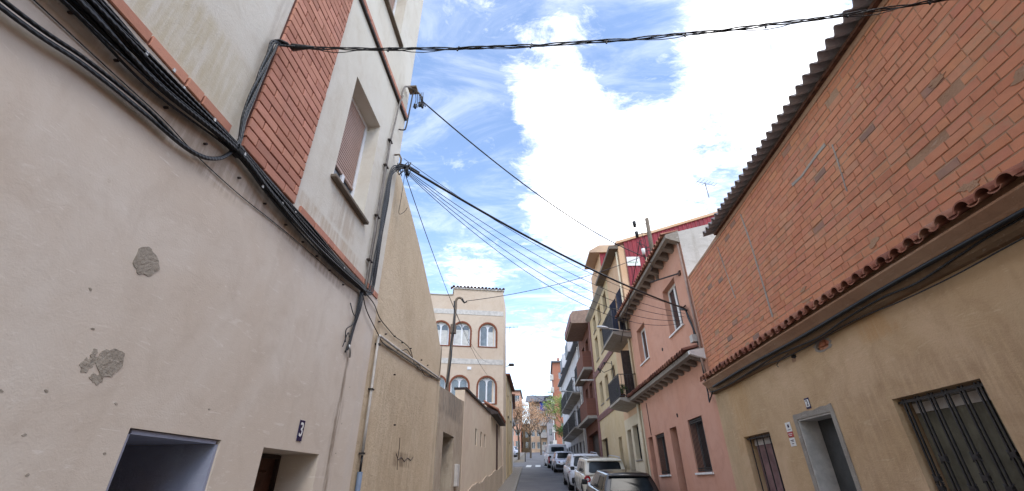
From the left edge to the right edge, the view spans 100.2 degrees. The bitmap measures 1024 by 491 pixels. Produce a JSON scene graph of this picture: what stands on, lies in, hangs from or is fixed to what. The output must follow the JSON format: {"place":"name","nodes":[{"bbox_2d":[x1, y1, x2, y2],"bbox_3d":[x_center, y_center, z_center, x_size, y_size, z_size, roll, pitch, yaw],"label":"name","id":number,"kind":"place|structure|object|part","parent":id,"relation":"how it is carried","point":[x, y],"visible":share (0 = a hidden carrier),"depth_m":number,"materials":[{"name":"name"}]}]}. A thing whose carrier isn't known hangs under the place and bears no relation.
{"place":"outdoors","nodes":[
{"label":"outdoors","id":0,"kind":"place"},
{"bbox_2d":[497,467,520,490],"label":"pavement","id":1,"kind":"structure","parent":0,"point":[508,483],"depth_m":25.09,"materials":[{"name":"grey concrete"}]},
{"bbox_2d":[513,452,524,461],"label":"plaza path","id":2,"kind":"structure","parent":0,"point":[516,458],"depth_m":65.54,"materials":[{"name":"grey concrete"}]},
{"bbox_2d":[513,446,517,456],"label":"parked car","id":3,"kind":"object","parent":2,"relation":"on","point":[515,451],"visible":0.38,"depth_m":65.69,"materials":[{"name":"silver metal"}]},
{"bbox_2d":[513,453,526,467],"bbox_3d":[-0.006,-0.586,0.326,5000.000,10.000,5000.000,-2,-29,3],"label":"ground","id":4,"kind":"structure","parent":0,"point":[522,459],"depth_m":55.12,"materials":[{"name":"concrete"}]},
{"bbox_2d":[0,0,423,490],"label":"house","id":5,"kind":"structure","parent":4,"relation":"on","point":[174,316],"depth_m":2.83,"materials":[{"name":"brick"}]},
{"bbox_2d":[33,0,357,292],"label":"thin cable","id":6,"kind":"object","parent":5,"relation":"attached to","point":[47,12],"visible":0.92,"depth_m":2.50,"materials":[{"name":"black rubber"}]},
{"bbox_2d":[59,0,365,290],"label":"cable bundle","id":7,"kind":"object","parent":5,"relation":"attached to","point":[104,24],"visible":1,"depth_m":2.59,"materials":[{"name":"black rubber"}]},
{"bbox_2d":[0,0,233,160],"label":"cable loop","id":8,"kind":"object","parent":7,"relation":"hanging from","point":[161,125],"visible":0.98,"depth_m":2.15,"materials":[{"name":"black rubber"}]},
{"bbox_2d":[342,291,363,357],"bbox_3d":[-1.883,0.890,5.082,0.053,0.829,0.271,-2,-29,3],"label":"cable tail","id":9,"kind":"object","parent":7,"relation":"hanging from","point":[358,309],"visible":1,"depth_m":5.09},
{"bbox_2d":[253,458,274,490],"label":"door","id":10,"kind":"structure","parent":5,"relation":"in","point":[266,466],"depth_m":4.05,"materials":[{"name":"brown wood"}]},
{"bbox_2d":[237,39,294,145],"bbox_3d":[-1.992,-1.252,3.456,0.187,1.262,0.090,19,-35,-31],"label":"climbing cable","id":11,"kind":"object","parent":5,"relation":"attached to","point":[254,90],"visible":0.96,"depth_m":3.43,"materials":[{"name":"rubber"}]},
{"bbox_2d":[296,420,305,440],"bbox_3d":[-1.939,1.700,3.937,0.009,0.175,0.090,-2,-29,3],"label":"house number plate","id":12,"kind":"object","parent":5,"relation":"attached to","point":[300,430],"visible":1,"depth_m":3.93,"materials":[{"name":"blue ceramic"}]},
{"bbox_2d":[330,96,368,224],"bbox_3d":[-2.070,-1.249,5.595,0.305,1.685,1.020,-2,-29,3],"label":"window","id":13,"kind":"structure","parent":5,"relation":"in","point":[346,171],"depth_m":5.74,"materials":[{"name":"brown glass"}]},
{"bbox_2d":[363,95,404,295],"bbox_3d":[-1.848,-0.940,6.455,0.110,3.759,0.532,-8,-30,13],"label":"cable riser","id":14,"kind":"object","parent":5,"relation":"attached to","point":[380,235],"visible":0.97,"depth_m":6.11,"materials":[{"name":"grey metal"}]},
{"bbox_2d":[384,0,402,46],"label":"window","id":15,"kind":"structure","parent":5,"relation":"in","point":[390,4],"depth_m":7.24,"materials":[{"name":"white glass"}]},
{"bbox_2d":[394,154,419,213],"bbox_3d":[-1.746,-1.002,6.866,0.248,0.977,0.451,-18,-33,28],"label":"cable knot","id":16,"kind":"object","parent":5,"relation":"attached to","point":[406,169],"visible":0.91,"depth_m":6.92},
{"bbox_2d":[404,171,485,361],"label":"overhead wire","id":17,"kind":"object","parent":16,"relation":"attached to","point":[437,266],"visible":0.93,"depth_m":11.73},
{"bbox_2d":[405,174,495,381],"bbox_3d":[-1.276,3.742,16.348,0.012,1.447,21.205,-2,-29,2],"label":"overhead wire","id":18,"kind":"object","parent":16,"relation":"attached to","point":[436,263],"visible":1,"depth_m":9.07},
{"bbox_2d":[410,175,677,320],"bbox_3d":[1.439,0.598,9.141,8.453,1.098,0.011,23,-37,-36],"label":"overhead wire","id":19,"kind":"object","parent":16,"relation":"attached to","point":[526,264],"visible":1,"depth_m":8.06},
{"bbox_2d":[410,176,680,325],"bbox_3d":[1.443,0.702,9.151,8.539,1.230,0.011,23,-37,-36],"label":"overhead wire","id":20,"kind":"object","parent":16,"relation":"attached to","point":[523,269],"visible":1,"depth_m":7.97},
{"bbox_2d":[409,171,684,313],"bbox_3d":[1.430,0.374,9.128,8.284,0.798,0.011,22,-36,-35],"label":"overhead wire","id":21,"kind":"object","parent":16,"relation":"attached to","point":[530,251],"visible":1,"depth_m":8.12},
{"bbox_2d":[409,168,685,308],"bbox_3d":[1.419,0.202,9.143,8.154,0.609,0.042,22,-36,-34],"label":"overhead wire","id":22,"kind":"object","parent":16,"relation":"attached to","point":[492,217],"visible":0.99,"depth_m":8.34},
{"bbox_2d":[411,174,683,316],"bbox_3d":[1.435,0.485,9.135,8.368,0.946,0.011,22,-36,-35],"label":"overhead wire","id":23,"kind":"object","parent":16,"relation":"attached to","point":[529,258],"visible":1,"depth_m":8.09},
{"bbox_2d":[398,85,425,130],"bbox_3d":[-1.808,-2.390,7.539,0.505,1.068,0.253,24,-38,-37],"label":"cable mast","id":24,"kind":"object","parent":5,"relation":"attached to","point":[413,89],"visible":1,"depth_m":7.71,"materials":[{"name":"metal"}]},
{"bbox_2d":[349,171,441,490],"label":"stucco wall","id":25,"kind":"structure","parent":4,"relation":"on","point":[399,449],"depth_m":7.09,"materials":[{"name":"beige paint"}]},
{"bbox_2d":[355,334,440,490],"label":"conduit pipe","id":26,"kind":"object","parent":25,"relation":"attached to","point":[361,453],"depth_m":5.69,"materials":[{"name":"metal"}]},
{"bbox_2d":[363,296,441,377],"bbox_3d":[-1.753,1.612,7.596,0.053,1.049,4.812,-2,-29,3],"label":"cable","id":27,"kind":"object","parent":25,"relation":"attached to","point":[395,336],"depth_m":6.49,"materials":[{"name":"black rubber"}]},
{"bbox_2d":[432,386,463,490],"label":"doorway wall","id":28,"kind":"structure","parent":4,"relation":"on","point":[447,463],"depth_m":10.67,"materials":[{"name":"beige paint"}]},
{"bbox_2d":[443,297,466,437],"bbox_3d":[-1.554,3.123,11.523,0.534,3.767,0.193,14,-32,-24],"label":"cable pole","id":29,"kind":"object","parent":28,"relation":"attached to","point":[453,328],"visible":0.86,"depth_m":11.73,"materials":[{"name":"grey metal"}]},
{"bbox_2d":[468,256,642,300],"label":"overhead wire","id":30,"kind":"object","parent":29,"relation":"attached to","point":[555,284],"visible":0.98,"depth_m":13.09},
{"bbox_2d":[430,285,505,482],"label":"arched building","id":31,"kind":"structure","parent":4,"relation":"on","point":[483,321],"depth_m":27.35,"materials":[{"name":"beige paint"}]},
{"bbox_2d":[440,377,444,388],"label":"window","id":32,"kind":"structure","parent":31,"relation":"in","point":[442,383],"depth_m":25.86,"materials":[{"name":"grey glass"}]},
{"bbox_2d":[437,322,448,344],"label":"window","id":33,"kind":"structure","parent":31,"relation":"in","point":[443,330],"depth_m":27.33,"materials":[{"name":"white glass"}]},
{"bbox_2d":[450,377,467,394],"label":"window","id":34,"kind":"structure","parent":31,"relation":"in","point":[459,381],"depth_m":26.00,"materials":[{"name":"white glass"}]},
{"bbox_2d":[453,323,469,345],"bbox_3d":[-3.227,5.731,27.485,1.050,1.500,0.060,4,-29,-9],"label":"window","id":35,"kind":"structure","parent":31,"relation":"in","point":[460,338],"depth_m":27.45,"materials":[{"name":"white glass"}]},
{"bbox_2d":[478,378,494,402],"bbox_3d":[-1.561,8.832,26.074,1.050,1.520,0.060,4,-29,-9],"label":"window","id":36,"kind":"structure","parent":31,"relation":"in","point":[485,384],"depth_m":26.07,"materials":[{"name":"white glass"}]},
{"bbox_2d":[479,325,494,346],"bbox_3d":[-1.589,5.852,27.730,1.050,1.500,0.060,4,-29,-9],"label":"window","id":37,"kind":"structure","parent":31,"relation":"in","point":[486,331],"depth_m":27.71,"materials":[{"name":"white glass"}]},
{"bbox_2d":[454,387,505,490],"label":"garden wall","id":38,"kind":"structure","parent":4,"relation":"on","point":[481,463],"depth_m":15.66,"materials":[{"name":"beige paint"}]},
{"bbox_2d":[506,373,514,478],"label":"house","id":39,"kind":"structure","parent":4,"relation":"on","point":[510,389],"depth_m":30.52,"materials":[{"name":"beige paint"}]},
{"bbox_2d":[512,394,514,462],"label":"house","id":40,"kind":"structure","parent":4,"relation":"on","point":[513,401],"depth_m":36.29,"materials":[{"name":"brown paint"}]},
{"bbox_2d":[512,389,522,451],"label":"apartment block","id":41,"kind":"structure","parent":4,"relation":"on","point":[517,392],"depth_m":104.64,"materials":[{"name":"metal"}]},
{"bbox_2d":[522,427,529,452],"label":"house","id":42,"kind":"structure","parent":4,"relation":"on","point":[525,443],"depth_m":109.49,"materials":[{"name":"metal"}]},
{"bbox_2d":[513,397,539,459],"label":"tree","id":43,"kind":"object","parent":4,"relation":"on","point":[518,411],"visible":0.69,"depth_m":58.92,"materials":[{"name":"brown plant"}]},
{"bbox_2d":[515,395,544,431],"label":"tree","id":44,"kind":"object","parent":4,"relation":"on","point":[535,410],"visible":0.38,"depth_m":86.29,"materials":[{"name":"brown plant"}]},
{"bbox_2d":[518,399,545,457],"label":"tree","id":45,"kind":"object","parent":4,"relation":"on","point":[527,424],"visible":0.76,"depth_m":62.45,"materials":[{"name":"brown plant"}]},
{"bbox_2d":[526,395,551,451],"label":"apartment block","id":46,"kind":"structure","parent":4,"relation":"on","point":[535,440],"depth_m":99.37,"materials":[{"name":"metal"}]},
{"bbox_2d":[524,402,559,454],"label":"tree","id":47,"kind":"object","parent":4,"relation":"on","point":[547,421],"visible":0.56,"depth_m":75.66,"materials":[{"name":"brown plant"}]},
{"bbox_2d":[544,396,554,443],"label":"apartment block","id":48,"kind":"structure","parent":4,"relation":"on","point":[550,437],"depth_m":98.58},
{"bbox_2d":[542,389,563,424],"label":"tree","id":49,"kind":"object","parent":4,"relation":"on","point":[558,404],"visible":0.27,"depth_m":53.57,"materials":[{"name":"green plant"}]},
{"bbox_2d":[550,358,564,443],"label":"tower block","id":50,"kind":"structure","parent":4,"relation":"on","point":[556,374],"depth_m":96.08,"materials":[{"name":"brick"}]},
{"bbox_2d":[553,423,564,443],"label":"tree","id":51,"kind":"object","parent":4,"relation":"on","point":[560,428],"visible":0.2,"depth_m":49.89,"materials":[{"name":"green plant"}]},
{"bbox_2d":[558,341,587,452],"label":"apartment building","id":52,"kind":"structure","parent":4,"relation":"on","point":[574,437],"depth_m":35.31,"materials":[{"name":"concrete"}]},
{"bbox_2d":[564,309,600,456],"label":"apartment building","id":53,"kind":"structure","parent":4,"relation":"on","point":[577,328],"depth_m":27.79,"materials":[{"name":"brown"}]},
{"bbox_2d":[584,245,629,468],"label":"house","id":54,"kind":"structure","parent":4,"relation":"on","point":[612,433],"depth_m":23.25,"materials":[{"name":"yellow paint"}]},
{"bbox_2d":[597,361,613,377],"bbox_3d":[4.432,6.008,20.206,0.301,1.072,0.979,20,-35,-32],"label":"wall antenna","id":55,"kind":"object","parent":54,"relation":"attached to","point":[600,370],"depth_m":20.29,"materials":[{"name":"metal"}]},
{"bbox_2d":[605,440,608,456],"bbox_3d":[5.196,11.510,22.405,0.040,2.560,1.800,-1,-29,1],"label":"garage door","id":56,"kind":"structure","parent":54,"relation":"in","point":[607,450],"depth_m":23.26,"materials":[{"name":"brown wood"}]},
{"bbox_2d":[595,211,716,476],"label":"house","id":57,"kind":"structure","parent":4,"relation":"on","point":[616,255],"depth_m":18.18,"materials":[{"name":"paint"}]},
{"bbox_2d":[616,384,627,396],"bbox_3d":[4.288,5.643,16.614,0.457,0.585,0.439,-2,-29,3],"label":"potted plant","id":58,"kind":"object","parent":57,"relation":"on","point":[621,391],"visible":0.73,"depth_m":16.55,"materials":[{"name":"green plant"}]},
{"bbox_2d":[626,257,640,265],"bbox_3d":[5.283,0.682,18.641,0.560,0.430,0.018,-1,-29,1],"label":"wall sign","id":59,"kind":"object","parent":57,"relation":"attached to","point":[631,263],"visible":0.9,"depth_m":18.62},
{"bbox_2d":[636,426,642,461],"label":"window","id":60,"kind":"structure","parent":57,"relation":"in","point":[641,459],"depth_m":16.68,"materials":[{"name":"metal"}]},
{"bbox_2d":[615,224,736,490],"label":"house","id":61,"kind":"structure","parent":4,"relation":"on","point":[686,444],"depth_m":12.20,"materials":[{"name":"pink paint"}]},
{"bbox_2d":[597,326,630,331],"bbox_3d":[4.046,3.292,16.983,1.381,0.220,0.226,2,-29,-4],"label":"street lamp","id":62,"kind":"object","parent":61,"relation":"attached to","point":[602,327],"visible":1,"depth_m":16.94,"materials":[{"name":"grey metal"}]},
{"bbox_2d":[621,240,639,340],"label":"overhead wire","id":63,"kind":"object","parent":61,"relation":"attached to","point":[630,292],"visible":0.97,"depth_m":15.28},
{"bbox_2d":[640,327,649,366],"bbox_3d":[4.796,3.567,15.454,0.260,1.300,1.220,-1,-29,1],"label":"window","id":64,"kind":"structure","parent":61,"relation":"in","point":[645,347],"depth_m":15.73,"materials":[{"name":"white glass"}]},
{"bbox_2d":[632,218,658,279],"bbox_3d":[4.357,-0.017,13.775,0.640,2.121,0.888,-2,-29,3],"label":"roof pole","id":65,"kind":"object","parent":61,"relation":"on","point":[649,235],"visible":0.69,"depth_m":14.05,"materials":[{"name":"metal"}]},
{"bbox_2d":[422,101,644,256],"bbox_3d":[1.401,-0.993,10.858,0.028,0.601,9.188,-24,-36,35],"label":"overhead wire","id":66,"kind":"object","parent":65,"relation":"attached to","point":[519,180],"visible":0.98,"depth_m":9.41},
{"bbox_2d":[656,433,670,476],"bbox_3d":[4.840,6.582,13.480,0.300,1.210,1.100,-1,-29,1],"label":"window","id":67,"kind":"structure","parent":61,"relation":"in","point":[659,436],"depth_m":13.57,"materials":[{"name":"metal"}]},
{"bbox_2d":[650,270,680,282],"bbox_3d":[4.413,0.944,12.355,0.072,0.401,1.438,7,-30,-13],"label":"strut","id":68,"kind":"object","parent":61,"relation":"attached to","point":[679,273],"visible":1,"depth_m":12.12,"materials":[{"name":"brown metal"}]},
{"bbox_2d":[668,283,683,338],"bbox_3d":[4.713,1.802,12.381,0.260,1.440,1.230,-1,-29,1],"label":"window","id":69,"kind":"structure","parent":61,"relation":"in","point":[672,293],"depth_m":12.58,"materials":[{"name":"white glass"}]},
{"bbox_2d":[680,305,693,333],"bbox_3d":[4.577,1.963,11.086,0.140,0.965,0.384,6,-30,-12],"label":"cable joint","id":70,"kind":"object","parent":61,"relation":"attached to","point":[684,309],"visible":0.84,"depth_m":11.15,"materials":[{"name":"metal"}]},
{"bbox_2d":[405,159,683,306],"bbox_3d":[1.405,0.170,9.180,8.266,0.809,0.010,21,-36,-34],"label":"overhead wire","id":71,"kind":"object","parent":70,"relation":"attached to","point":[532,242],"visible":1,"depth_m":8.44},
{"bbox_2d":[689,416,713,474],"bbox_3d":[4.764,4.974,10.657,0.300,1.280,1.120,-1,-29,1],"label":"window","id":72,"kind":"structure","parent":61,"relation":"in","point":[706,461],"depth_m":10.76,"materials":[{"name":"metal"}]},
{"bbox_2d":[688,0,1023,490],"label":"house","id":73,"kind":"structure","parent":4,"relation":"on","point":[887,157],"depth_m":4.89,"materials":[{"name":"brick"}]},
{"bbox_2d":[290,0,946,52],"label":"overhead cable","id":74,"kind":"object","parent":73,"relation":"attached to","point":[298,47],"visible":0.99,"depth_m":3.41,"materials":[{"name":"rubber"}]},
{"bbox_2d":[747,433,784,490],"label":"window","id":75,"kind":"structure","parent":73,"relation":"in","point":[772,474],"depth_m":7.82,"materials":[{"name":"wood"}]},
{"bbox_2d":[785,422,791,431],"bbox_3d":[4.456,2.927,6.908,0.006,0.140,0.160,-2,-29,3],"label":"white notice","id":76,"kind":"object","parent":73,"relation":"attached to","point":[788,427],"visible":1,"depth_m":6.90,"materials":[{"name":"white paper"}]},
{"bbox_2d":[787,431,793,437],"bbox_3d":[4.457,3.023,6.854,0.006,0.080,0.160,-2,-29,3],"label":"red notice","id":77,"kind":"object","parent":73,"relation":"attached to","point":[790,434],"visible":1,"depth_m":6.85,"materials":[{"name":"red plastic"}]},
{"bbox_2d":[789,438,796,446],"bbox_3d":[4.458,3.119,6.801,0.006,0.120,0.160,-2,-29,3],"label":"white notice","id":78,"kind":"object","parent":73,"relation":"attached to","point":[792,441],"visible":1,"depth_m":6.80,"materials":[{"name":"white paper"}]},
{"bbox_2d":[804,397,810,408],"bbox_3d":[4.407,2.355,6.392,0.011,0.150,0.120,-2,-29,3],"label":"house number plate","id":79,"kind":"object","parent":73,"relation":"attached to","point":[807,403],"visible":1,"depth_m":6.38,"materials":[{"name":"white ceramic"}]},
{"bbox_2d":[818,418,856,490],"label":"door","id":80,"kind":"structure","parent":73,"relation":"in","point":[844,477],"depth_m":6.22,"materials":[{"name":"metal"}]},
{"bbox_2d":[686,215,1023,402],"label":"cornice cable","id":81,"kind":"object","parent":73,"relation":"attached to","point":[945,264],"visible":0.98,"depth_m":4.64,"materials":[{"name":"black rubber"}]},
{"bbox_2d":[898,381,1023,490],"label":"window","id":82,"kind":"structure","parent":73,"relation":"in","point":[973,449],"depth_m":4.13,"materials":[{"name":"metal"}]},
{"bbox_2d":[513,462,544,466],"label":"crossing road","id":83,"kind":"structure","parent":0,"point":[525,464],"depth_m":45.02,"materials":[{"name":"grey asphalt"}]},
{"bbox_2d":[516,452,574,490],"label":"road","id":84,"kind":"structure","parent":0,"point":[539,479],"depth_m":28.22,"materials":[{"name":"grey asphalt"}]},
{"bbox_2d":[512,467,522,490],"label":"kerb","id":85,"kind":"structure","parent":84,"relation":"on","point":[516,482],"depth_m":25.89,"materials":[{"name":"grey concrete"}]},
{"bbox_2d":[542,444,566,467],"bbox_3d":[4.089,19.886,40.556,2.220,2.001,4.465,0,-25,-1],"label":"parked van","id":86,"kind":"object","parent":84,"relation":"on","point":[550,449],"visible":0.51,"depth_m":38.94,"materials":[{"name":"white metal"}]},
{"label":"rear window","id":87,"kind":"part","parent":86,"relation":"part of","materials":[{"name":"black glass"}]},
{"bbox_2d":[549,451,570,471],"bbox_3d":[4.178,17.625,35.016,2.140,1.521,4.165,-1,-24,1],"label":"parked car","id":88,"kind":"object","parent":84,"relation":"on","point":[558,457],"visible":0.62,"depth_m":33.54,"materials":[{"name":"silver metal"}]},
{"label":"rear window","id":89,"kind":"part","parent":88,"relation":"part of","materials":[{"name":"black glass"}]},
{"bbox_2d":[560,452,598,489],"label":"parked car","id":90,"kind":"object","parent":84,"relation":"on","point":[572,459],"visible":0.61,"depth_m":21.77,"materials":[{"name":"white metal"}]},
{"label":"rear window","id":91,"kind":"part","parent":90,"relation":"part of","materials":[{"name":"black glass"}]},
{"bbox_2d":[570,455,624,490],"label":"parked car","id":92,"kind":"object","parent":84,"relation":"on","point":[588,468],"visible":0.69,"depth_m":16.96,"materials":[{"name":"white metal"}]},
{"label":"side window","id":93,"kind":"part","parent":92,"relation":"part of","materials":[{"name":"grey glass"}]},
{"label":"rear window","id":94,"kind":"part","parent":92,"relation":"part of","materials":[{"name":"black glass"}]},
{"bbox_2d":[582,469,658,490],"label":"parked car","id":95,"kind":"object","parent":84,"relation":"on","point":[617,480],"visible":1,"depth_m":12.25,"materials":[{"name":"black metal"}]},
{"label":"side window","id":96,"kind":"part","parent":95,"relation":"part of","materials":[{"name":"grey glass"}]},
{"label":"side window","id":97,"kind":"part","parent":95,"relation":"part of","materials":[{"name":"grey glass"}]},
{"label":"rear window","id":98,"kind":"part","parent":95,"relation":"part of","materials":[{"name":"grey glass"}]},
{"bbox_2d":[398,0,852,435],"label":"sky","id":99,"kind":"structure","parent":0,"point":[613,135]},
{"bbox_2d":[696,179,715,196],"bbox_3d":[9.509,-2.697,20.734,1.097,0.900,0.559,6,-30,-12],"label":"tv antenna","id":100,"kind":"object","parent":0,"point":[705,185],"visible":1,"depth_m":20.89,"materials":[{"name":"metal"}]}
]}

